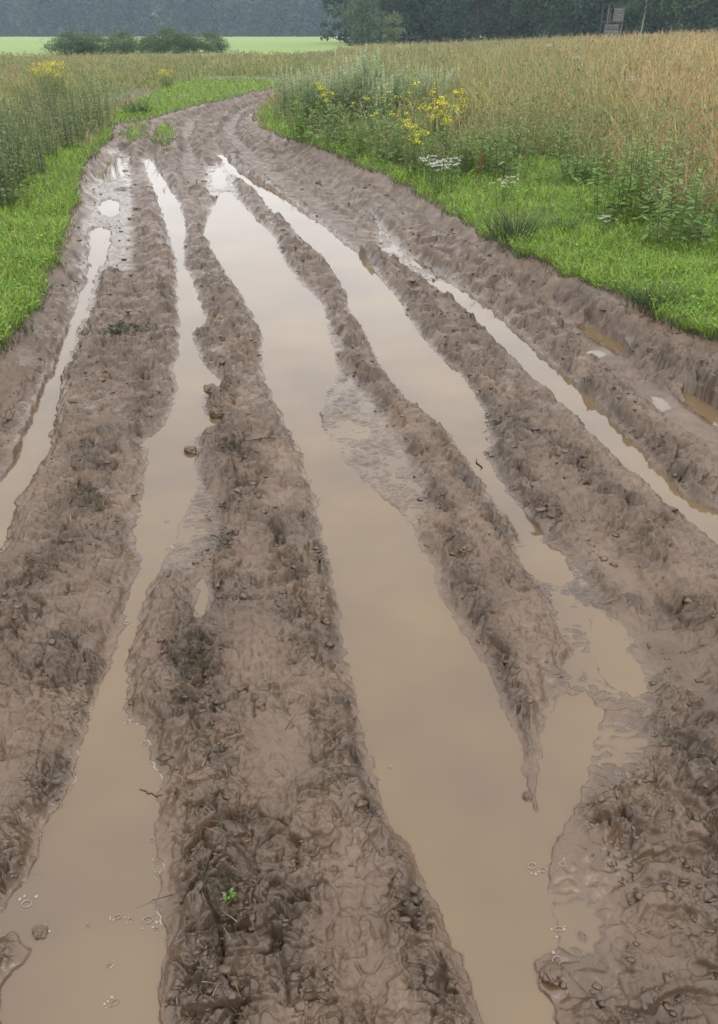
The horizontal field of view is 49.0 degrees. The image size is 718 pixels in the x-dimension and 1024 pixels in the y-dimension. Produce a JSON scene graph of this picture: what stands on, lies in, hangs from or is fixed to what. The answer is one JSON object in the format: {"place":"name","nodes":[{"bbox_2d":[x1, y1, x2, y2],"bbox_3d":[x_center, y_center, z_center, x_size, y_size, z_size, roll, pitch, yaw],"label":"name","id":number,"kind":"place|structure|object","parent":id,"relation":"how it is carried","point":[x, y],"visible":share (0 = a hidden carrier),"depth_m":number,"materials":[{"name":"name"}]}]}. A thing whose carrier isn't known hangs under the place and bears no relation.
{"place":"outdoors","nodes":[
{"label":"outdoors","id":0,"kind":"place"},
{"bbox_2d":[0,36,480,57],"bbox_3d":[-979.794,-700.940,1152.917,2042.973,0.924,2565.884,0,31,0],"label":"field","id":1,"kind":"structure","parent":0,"point":[28,45],"depth_m":113.37,"materials":[{"name":"plant"}]},
{"bbox_2d":[35,28,102,55],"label":"willow bush","id":2,"kind":"object","parent":1,"relation":"on","point":[55,46],"visible":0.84,"depth_m":68.12,"materials":[{"name":"green plant"}]},
{"bbox_2d":[59,26,112,54],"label":"willow bush","id":3,"kind":"object","parent":1,"relation":"on","point":[96,40],"visible":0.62,"depth_m":68.92,"materials":[{"name":"green plant"}]},
{"bbox_2d":[100,28,151,53],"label":"willow bush","id":4,"kind":"object","parent":1,"relation":"on","point":[117,42],"visible":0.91,"depth_m":70.01,"materials":[{"name":"green plant"}]},
{"bbox_2d":[141,24,196,53],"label":"willow bush","id":5,"kind":"object","parent":1,"relation":"on","point":[162,45],"visible":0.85,"depth_m":70.57,"materials":[{"name":"green plant"}]},
{"bbox_2d":[170,26,204,53],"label":"willow bush","id":6,"kind":"object","parent":1,"relation":"on","point":[184,43],"visible":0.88,"depth_m":71.03,"materials":[{"name":"green plant"}]},
{"bbox_2d":[188,29,232,52],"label":"willow bush","id":7,"kind":"object","parent":1,"relation":"on","point":[220,46],"visible":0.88,"depth_m":71.79,"materials":[{"name":"green plant"}]},
{"bbox_2d":[317,0,360,41],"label":"spruce tree","id":8,"kind":"object","parent":1,"relation":"on","point":[334,27],"visible":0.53,"depth_m":125.47,"materials":[{"name":"green plant"}]},
{"bbox_2d":[0,0,681,36],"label":"forest","id":9,"kind":"object","parent":1,"relation":"on","point":[225,18],"visible":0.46,"depth_m":315.24,"materials":[{"name":"green plant"}]},
{"bbox_2d":[334,0,386,45],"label":"round tree","id":10,"kind":"object","parent":1,"relation":"on","point":[358,30],"visible":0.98,"depth_m":94.62,"materials":[{"name":"green plant"}]},
{"bbox_2d":[329,0,404,42],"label":"broadleaf tree","id":11,"kind":"object","parent":1,"relation":"on","point":[343,8],"visible":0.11,"depth_m":122.22,"materials":[{"name":"green plant"}]},
{"bbox_2d":[342,0,404,43],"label":"broadleaf tree","id":12,"kind":"object","parent":1,"relation":"on","point":[377,38],"visible":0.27,"depth_m":108.90,"materials":[{"name":"green plant"}]},
{"bbox_2d":[357,0,442,43],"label":"broadleaf tree","id":13,"kind":"object","parent":1,"relation":"on","point":[397,10],"visible":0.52,"depth_m":105.29,"materials":[{"name":"green plant"}]},
{"bbox_2d":[378,0,453,42],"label":"broadleaf tree","id":14,"kind":"object","parent":1,"relation":"on","point":[416,27],"visible":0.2,"depth_m":108.10,"materials":[{"name":"green plant"}]},
{"bbox_2d":[0,86,717,1023],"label":"road","id":15,"kind":"structure","parent":0,"point":[326,900],"depth_m":2.68,"materials":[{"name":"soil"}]},
{"bbox_2d":[0,371,63,552],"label":"water","id":16,"kind":"structure","parent":15,"relation":"on","point":[33,452],"depth_m":3.62,"materials":[{"name":"liquid"}]},
{"bbox_2d":[54,266,100,371],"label":"water","id":17,"kind":"structure","parent":15,"relation":"on","point":[75,320],"depth_m":5.29,"materials":[{"name":"liquid"}]},
{"bbox_2d":[48,474,109,510],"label":"grass tuft","id":18,"kind":"object","parent":15,"relation":"on","point":[86,488],"visible":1,"depth_m":3.14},
{"bbox_2d":[87,227,110,266],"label":"water","id":19,"kind":"structure","parent":15,"relation":"on","point":[99,243],"depth_m":7.12,"materials":[{"name":"liquid"}]},
{"bbox_2d":[97,199,119,216],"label":"water","id":20,"kind":"structure","parent":15,"relation":"on","point":[109,207],"depth_m":8.61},
{"bbox_2d":[0,159,220,1023],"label":"water","id":21,"kind":"structure","parent":15,"relation":"on","point":[95,866],"depth_m":1.88,"materials":[{"name":"liquid"}]},
{"bbox_2d":[32,925,47,938],"bbox_3d":[-0.682,0.901,1.690,0.035,0.023,0.032,27,40,36],"label":"mud clod","id":22,"kind":"object","parent":21,"relation":"on","point":[40,931],"visible":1,"depth_m":1.69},
{"bbox_2d":[95,156,129,188],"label":"water","id":23,"kind":"structure","parent":15,"relation":"on","point":[112,169],"depth_m":10.89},
{"bbox_2d":[90,315,155,341],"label":"grass tuft","id":24,"kind":"object","parent":15,"relation":"on","point":[125,326],"visible":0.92,"depth_m":4.94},
{"bbox_2d":[160,629,240,696],"bbox_3d":[-0.476,0.444,2.316,0.221,0.037,0.287,9,32,14],"label":"grass tuft","id":25,"kind":"object","parent":15,"relation":"on","point":[191,662],"visible":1,"depth_m":2.34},
{"bbox_2d":[194,578,209,615],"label":"water","id":26,"kind":"structure","parent":15,"relation":"on","point":[200,606],"depth_m":2.69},
{"bbox_2d":[208,167,233,189],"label":"water","id":27,"kind":"structure","parent":15,"relation":"on","point":[219,180],"depth_m":10.30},
{"bbox_2d":[173,840,277,927],"bbox_3d":[-0.301,0.815,1.734,0.220,0.048,0.164,-23,38,-33],"label":"grass tuft","id":28,"kind":"object","parent":15,"relation":"on","point":[221,881],"visible":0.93,"depth_m":1.73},
{"bbox_2d":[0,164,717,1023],"bbox_3d":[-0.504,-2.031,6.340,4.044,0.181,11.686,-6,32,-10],"label":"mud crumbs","id":29,"kind":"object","parent":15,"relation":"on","point":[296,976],"visible":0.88,"depth_m":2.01,"materials":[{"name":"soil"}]},
{"bbox_2d":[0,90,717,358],"bbox_3d":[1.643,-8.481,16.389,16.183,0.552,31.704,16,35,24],"label":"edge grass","id":30,"kind":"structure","parent":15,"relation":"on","point":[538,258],"depth_m":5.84,"materials":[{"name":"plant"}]},
{"bbox_2d":[213,154,543,545],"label":"water","id":31,"kind":"structure","parent":15,"relation":"on","point":[423,375],"depth_m":4.70,"materials":[{"name":"liquid"}]},
{"bbox_2d":[203,191,655,1023],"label":"water","id":32,"kind":"structure","parent":15,"relation":"on","point":[473,827],"depth_m":2.22,"materials":[{"name":"liquid"}]},
{"bbox_2d":[513,543,587,606],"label":"water","id":33,"kind":"structure","parent":15,"relation":"on","point":[542,562],"depth_m":2.83,"materials":[{"name":"liquid"}]},
{"bbox_2d":[539,962,561,982],"bbox_3d":[0.391,0.938,1.604,0.049,0.025,0.041,-23,21,-12],"label":"mud clod","id":34,"kind":"object","parent":15,"relation":"on","point":[549,972],"visible":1,"depth_m":1.59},
{"bbox_2d":[414,267,717,543],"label":"water","id":35,"kind":"structure","parent":15,"relation":"on","point":[605,430],"depth_m":4.03,"materials":[{"name":"liquid"}]},
{"bbox_2d":[578,324,626,354],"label":"water","id":36,"kind":"structure","parent":15,"relation":"on","point":[602,339],"depth_m":4.95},
{"bbox_2d":[553,601,653,716],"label":"water","id":37,"kind":"structure","parent":15,"relation":"on","point":[613,660],"depth_m":2.45,"materials":[{"name":"liquid"}]},
{"bbox_2d":[651,397,670,411],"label":"water","id":38,"kind":"structure","parent":15,"relation":"on","point":[661,404],"depth_m":4.08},
{"bbox_2d":[682,391,717,425],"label":"water","id":39,"kind":"structure","parent":15,"relation":"on","point":[706,411],"depth_m":4.04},
{"bbox_2d":[0,31,717,351],"bbox_3d":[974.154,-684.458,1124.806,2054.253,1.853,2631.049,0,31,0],"label":"ground","id":40,"kind":"structure","parent":0,"point":[262,126],"depth_m":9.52,"materials":[{"name":"plant"}]},
{"bbox_2d":[0,92,25,173],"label":"tall weed","id":41,"kind":"object","parent":40,"relation":"on","point":[1,123],"visible":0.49,"depth_m":9.46,"materials":[{"name":"green plant"}]},
{"bbox_2d":[0,123,33,211],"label":"tall weed","id":42,"kind":"object","parent":40,"relation":"on","point":[5,189],"visible":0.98,"depth_m":7.64,"materials":[{"name":"green plant"}]},
{"bbox_2d":[3,91,40,155],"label":"tall weed","id":43,"kind":"object","parent":40,"relation":"on","point":[21,122],"visible":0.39,"depth_m":10.72,"materials":[{"name":"green plant"}]},
{"bbox_2d":[0,104,48,188],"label":"tall weed","id":44,"kind":"object","parent":40,"relation":"on","point":[28,159],"visible":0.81,"depth_m":8.63,"materials":[{"name":"green plant"}]},
{"bbox_2d":[13,107,47,176],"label":"tall weed","id":45,"kind":"object","parent":40,"relation":"on","point":[38,164],"visible":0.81,"depth_m":9.39,"materials":[{"name":"green plant"}]},
{"bbox_2d":[15,76,47,123],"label":"tall weed","id":46,"kind":"object","parent":40,"relation":"on","point":[28,96],"visible":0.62,"depth_m":13.56,"materials":[{"name":"green plant"}]},
{"bbox_2d":[28,105,58,157],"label":"tall weed","id":47,"kind":"object","parent":40,"relation":"on","point":[49,147],"visible":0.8,"depth_m":10.50,"materials":[{"name":"green plant"}]},
{"bbox_2d":[33,71,58,123],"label":"tall weed","id":48,"kind":"object","parent":40,"relation":"on","point":[47,94],"visible":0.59,"depth_m":14.66,"materials":[{"name":"green plant"}]},
{"bbox_2d":[30,59,70,101],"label":"goldenrod clump","id":49,"kind":"object","parent":40,"relation":"on","point":[53,72],"visible":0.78,"depth_m":19.23,"materials":[{"name":"yellow plant"}]},
{"bbox_2d":[40,82,69,132],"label":"tall weed","id":50,"kind":"object","parent":40,"relation":"on","point":[54,104],"visible":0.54,"depth_m":12.84,"materials":[{"name":"green plant"}]},
{"bbox_2d":[44,91,82,152],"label":"tall weed","id":51,"kind":"object","parent":40,"relation":"on","point":[67,135],"visible":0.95,"depth_m":11.28,"materials":[{"name":"green plant"}]},
{"bbox_2d":[63,91,86,143],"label":"tall weed","id":52,"kind":"object","parent":40,"relation":"on","point":[79,129],"visible":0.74,"depth_m":12.05,"materials":[{"name":"green plant"}]},
{"bbox_2d":[71,81,101,135],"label":"tall weed","id":53,"kind":"object","parent":40,"relation":"on","point":[86,113],"visible":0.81,"depth_m":13.14,"materials":[{"name":"green plant"}]},
{"bbox_2d":[79,72,118,128],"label":"tall weed","id":54,"kind":"object","parent":40,"relation":"on","point":[97,112],"visible":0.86,"depth_m":14.17,"materials":[{"name":"green plant"}]},
{"bbox_2d":[114,96,158,114],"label":"grass tussock","id":55,"kind":"object","parent":40,"relation":"on","point":[139,107],"depth_m":16.49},
{"bbox_2d":[271,64,301,120],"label":"mugwort","id":56,"kind":"object","parent":40,"relation":"on","point":[286,95],"visible":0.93,"depth_m":14.73,"materials":[{"name":"green plant"}]},
{"bbox_2d":[277,88,323,141],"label":"green weed","id":57,"kind":"object","parent":40,"relation":"on","point":[300,123],"visible":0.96,"depth_m":12.13,"materials":[{"name":"green plant"}]},
{"bbox_2d":[294,62,326,128],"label":"mugwort","id":58,"kind":"object","parent":40,"relation":"on","point":[308,96],"visible":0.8,"depth_m":13.41,"materials":[{"name":"green plant"}]},
{"bbox_2d":[306,95,357,145],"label":"green weed","id":59,"kind":"object","parent":40,"relation":"on","point":[334,123],"visible":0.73,"depth_m":11.66,"materials":[{"name":"green plant"}]},
{"bbox_2d":[326,69,351,126],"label":"mugwort","id":60,"kind":"object","parent":40,"relation":"on","point":[338,100],"visible":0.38,"depth_m":13.40,"materials":[{"name":"green plant"}]},
{"bbox_2d":[316,102,372,149],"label":"green weed","id":61,"kind":"object","parent":40,"relation":"on","point":[343,140],"visible":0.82,"depth_m":11.11,"materials":[{"name":"green plant"}]},
{"bbox_2d":[325,50,369,128],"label":"mugwort","id":62,"kind":"object","parent":40,"relation":"on","point":[352,87],"visible":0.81,"depth_m":13.12,"materials":[{"name":"green plant"}]},
{"bbox_2d":[0,27,717,220],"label":"meadow grass","id":63,"kind":"structure","parent":40,"relation":"on","point":[676,93],"depth_m":16.70,"materials":[{"name":"plant"}]},
{"bbox_2d":[335,117,382,157],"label":"green weed","id":64,"kind":"object","parent":40,"relation":"on","point":[354,148],"visible":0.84,"depth_m":10.51,"materials":[{"name":"green plant"}]},
{"bbox_2d":[342,51,381,107],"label":"mugwort","id":65,"kind":"object","parent":40,"relation":"on","point":[361,71],"visible":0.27,"depth_m":14.85,"materials":[{"name":"green plant"}]},
{"bbox_2d":[348,43,385,126],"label":"mugwort","id":66,"kind":"object","parent":40,"relation":"on","point":[367,71],"visible":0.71,"depth_m":13.06,"materials":[{"name":"green plant"}]},
{"bbox_2d":[358,70,394,127],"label":"mugwort","id":67,"kind":"object","parent":40,"relation":"on","point":[378,83],"visible":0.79,"depth_m":12.79,"materials":[{"name":"green plant"}]},
{"bbox_2d":[357,108,401,144],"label":"green weed","id":68,"kind":"object","parent":40,"relation":"on","point":[371,122],"visible":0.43,"depth_m":11.34,"materials":[{"name":"green plant"}]},
{"bbox_2d":[361,109,409,162],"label":"green weed","id":69,"kind":"object","parent":40,"relation":"on","point":[383,152],"visible":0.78,"depth_m":10.17,"materials":[{"name":"green plant"}]},
{"bbox_2d":[381,10,405,45],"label":"pale shrub","id":70,"kind":"object","parent":40,"relation":"on","point":[392,18],"visible":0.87,"depth_m":85.06,"materials":[{"name":"green plant"}]},
{"bbox_2d":[375,56,418,124],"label":"mugwort","id":71,"kind":"object","parent":40,"relation":"on","point":[396,84],"visible":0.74,"depth_m":13.41,"materials":[{"name":"green plant"}]},
{"bbox_2d":[370,124,424,166],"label":"green weed","id":72,"kind":"object","parent":40,"relation":"on","point":[401,158],"visible":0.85,"depth_m":9.89,"materials":[{"name":"green plant"}]},
{"bbox_2d":[388,119,435,156],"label":"green weed","id":73,"kind":"object","parent":40,"relation":"on","point":[419,137],"visible":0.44,"depth_m":10.44,"materials":[{"name":"green plant"}]},
{"bbox_2d":[401,119,428,178],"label":"yellow wildflower","id":74,"kind":"object","parent":40,"relation":"on","point":[413,158],"visible":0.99,"depth_m":9.01,"materials":[{"name":"green plant"}]},
{"bbox_2d":[407,65,439,113],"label":"mugwort","id":75,"kind":"object","parent":40,"relation":"on","point":[423,86],"visible":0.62,"depth_m":14.28,"materials":[{"name":"green plant"}]},
{"bbox_2d":[399,0,449,42],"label":"spruce tree","id":76,"kind":"object","parent":40,"relation":"on","point":[426,16],"visible":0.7,"depth_m":105.55,"materials":[{"name":"green plant"}]},
{"bbox_2d":[411,129,456,172],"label":"green weed","id":77,"kind":"object","parent":40,"relation":"on","point":[430,154],"visible":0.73,"depth_m":9.47,"materials":[{"name":"green plant"}]},
{"bbox_2d":[420,96,447,148],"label":"yellow wildflower","id":78,"kind":"object","parent":40,"relation":"on","point":[435,119],"visible":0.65,"depth_m":11.27,"materials":[{"name":"green plant"}]},
{"bbox_2d":[406,0,471,42],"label":"broadleaf tree","id":79,"kind":"object","parent":40,"relation":"on","point":[440,37],"visible":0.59,"depth_m":106.21,"materials":[{"name":"green plant"}]},
{"bbox_2d":[429,159,455,195],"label":"white wildflower","id":80,"kind":"object","parent":40,"relation":"on","point":[436,175],"visible":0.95,"depth_m":8.24,"materials":[{"name":"green plant"}]},
{"bbox_2d":[435,99,465,158],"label":"yellow wildflower","id":81,"kind":"object","parent":40,"relation":"on","point":[446,122],"visible":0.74,"depth_m":10.57,"materials":[{"name":"green plant"}]},
{"bbox_2d":[424,0,484,40],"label":"broadleaf tree","id":82,"kind":"object","parent":40,"relation":"on","point":[455,33],"visible":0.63,"depth_m":104.73,"materials":[{"name":"green plant"}]},
{"bbox_2d":[427,124,488,175],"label":"green weed","id":83,"kind":"object","parent":40,"relation":"on","point":[464,162],"visible":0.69,"depth_m":9.37,"materials":[{"name":"green plant"}]},
{"bbox_2d":[451,137,488,175],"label":"green weed","id":84,"kind":"object","parent":40,"relation":"on","point":[476,157],"visible":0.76,"depth_m":9.20,"materials":[{"name":"green plant"}]},
{"bbox_2d":[453,0,505,40],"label":"spruce tree","id":85,"kind":"object","parent":40,"relation":"on","point":[478,23],"visible":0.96,"depth_m":99.56,"materials":[{"name":"green plant"}]},
{"bbox_2d":[461,123,505,165],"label":"green weed","id":86,"kind":"object","parent":40,"relation":"on","point":[494,144],"visible":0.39,"depth_m":9.74,"materials":[{"name":"green plant"}]},
{"bbox_2d":[451,107,543,181],"bbox_3d":[1.643,-4.228,9.095,0.992,0.760,0.824,14,34,22],"label":"green weed","id":87,"kind":"object","parent":40,"relation":"on","point":[508,170],"visible":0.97,"depth_m":9.09,"materials":[{"name":"green plant"}]},
{"bbox_2d":[476,0,539,38],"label":"broadleaf tree","id":88,"kind":"object","parent":40,"relation":"on","point":[518,18],"visible":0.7,"depth_m":100.90,"materials":[{"name":"green plant"}]},
{"bbox_2d":[495,120,546,159],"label":"green weed","id":89,"kind":"object","parent":40,"relation":"on","point":[536,134],"visible":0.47,"depth_m":10.36,"materials":[{"name":"green plant"}]},
{"bbox_2d":[470,196,575,243],"bbox_3d":[1.368,-2.441,6.579,0.928,0.312,0.871,0,31,0],"label":"grass tussock","id":90,"kind":"object","parent":40,"relation":"on","point":[507,228],"depth_m":6.59,"materials":[{"name":"plant"}]},
{"bbox_2d":[516,0,557,38],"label":"spruce tree","id":91,"kind":"object","parent":40,"relation":"on","point":[529,32],"visible":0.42,"depth_m":100.79,"materials":[{"name":"green plant"}]},
{"bbox_2d":[541,115,581,161],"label":"green weed","id":92,"kind":"object","parent":40,"relation":"on","point":[566,137],"visible":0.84,"depth_m":10.23,"materials":[{"name":"green plant"}]},
{"bbox_2d":[518,0,606,38],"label":"broadleaf tree","id":93,"kind":"object","parent":40,"relation":"on","point":[545,20],"visible":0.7,"depth_m":95.91,"materials":[{"name":"green plant"}]},
{"bbox_2d":[544,212,589,232],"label":"grass tussock","id":94,"kind":"object","parent":40,"relation":"on","point":[572,225],"depth_m":6.81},
{"bbox_2d":[539,0,612,37],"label":"broadleaf tree","id":95,"kind":"object","parent":40,"relation":"on","point":[563,33],"visible":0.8,"depth_m":94.96,"materials":[{"name":"green plant"}]},
{"bbox_2d":[554,0,615,35],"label":"broadleaf tree","id":96,"kind":"object","parent":40,"relation":"on","point":[590,25],"visible":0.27,"depth_m":96.87,"materials":[{"name":"green plant"}]},
{"bbox_2d":[552,121,636,187],"bbox_3d":[2.586,-3.946,8.725,0.860,0.659,0.715,-23,38,-32],"label":"green weed","id":97,"kind":"object","parent":40,"relation":"on","point":[580,171],"visible":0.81,"depth_m":8.71,"materials":[{"name":"green plant"}]},
{"bbox_2d":[599,4,628,36],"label":"hunting stand","id":98,"kind":"object","parent":40,"relation":"on","point":[615,27],"visible":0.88,"depth_m":77.70,"materials":[{"name":"grey wood"}]},
{"bbox_2d":[569,138,674,225],"bbox_3d":[2.436,-2.960,7.074,0.965,0.688,0.650,-7,32,-12],"label":"green weed","id":99,"kind":"object","parent":40,"relation":"on","point":[613,207],"visible":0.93,"depth_m":7.08,"materials":[{"name":"green plant"}]},
{"bbox_2d":[587,0,656,35],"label":"broadleaf tree","id":100,"kind":"object","parent":40,"relation":"on","point":[598,17],"visible":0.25,"depth_m":95.87,"materials":[{"name":"green plant"}]},
{"bbox_2d":[601,0,683,35],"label":"broadleaf tree","id":101,"kind":"object","parent":40,"relation":"on","point":[639,20],"visible":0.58,"depth_m":93.01,"materials":[{"name":"green plant"}]},
{"bbox_2d":[609,126,676,192],"bbox_3d":[3.017,-3.660,8.237,0.606,0.665,0.818,18,36,27],"label":"green weed","id":102,"kind":"object","parent":40,"relation":"on","point":[655,145],"visible":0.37,"depth_m":8.16,"materials":[{"name":"green plant"}]},
{"bbox_2d":[623,0,678,33],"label":"birch tree","id":103,"kind":"object","parent":40,"relation":"on","point":[627,10],"visible":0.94,"depth_m":87.57,"materials":[{"name":"green plant"}]},
{"bbox_2d":[613,274,695,312],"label":"grass tussock","id":104,"kind":"object","parent":40,"relation":"on","point":[642,300],"depth_m":4.98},
{"bbox_2d":[620,126,708,219],"bbox_3d":[2.703,-3.103,7.216,0.710,0.779,0.959,-7,32,-12],"label":"green weed","id":105,"kind":"object","parent":40,"relation":"on","point":[654,197],"visible":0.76,"depth_m":7.11,"materials":[{"name":"green plant"}]},
{"bbox_2d":[635,0,716,34],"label":"broadleaf tree","id":106,"kind":"object","parent":40,"relation":"on","point":[665,16],"visible":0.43,"depth_m":91.46,"materials":[{"name":"green plant"}]},
{"bbox_2d":[637,152,717,250],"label":"green weed","id":107,"kind":"object","parent":40,"relation":"on","point":[685,223],"visible":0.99,"depth_m":6.31,"materials":[{"name":"green plant"}]},
{"bbox_2d":[649,0,717,34],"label":"broadleaf tree","id":108,"kind":"object","parent":40,"relation":"on","point":[706,20],"visible":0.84,"depth_m":88.99,"materials":[{"name":"green plant"}]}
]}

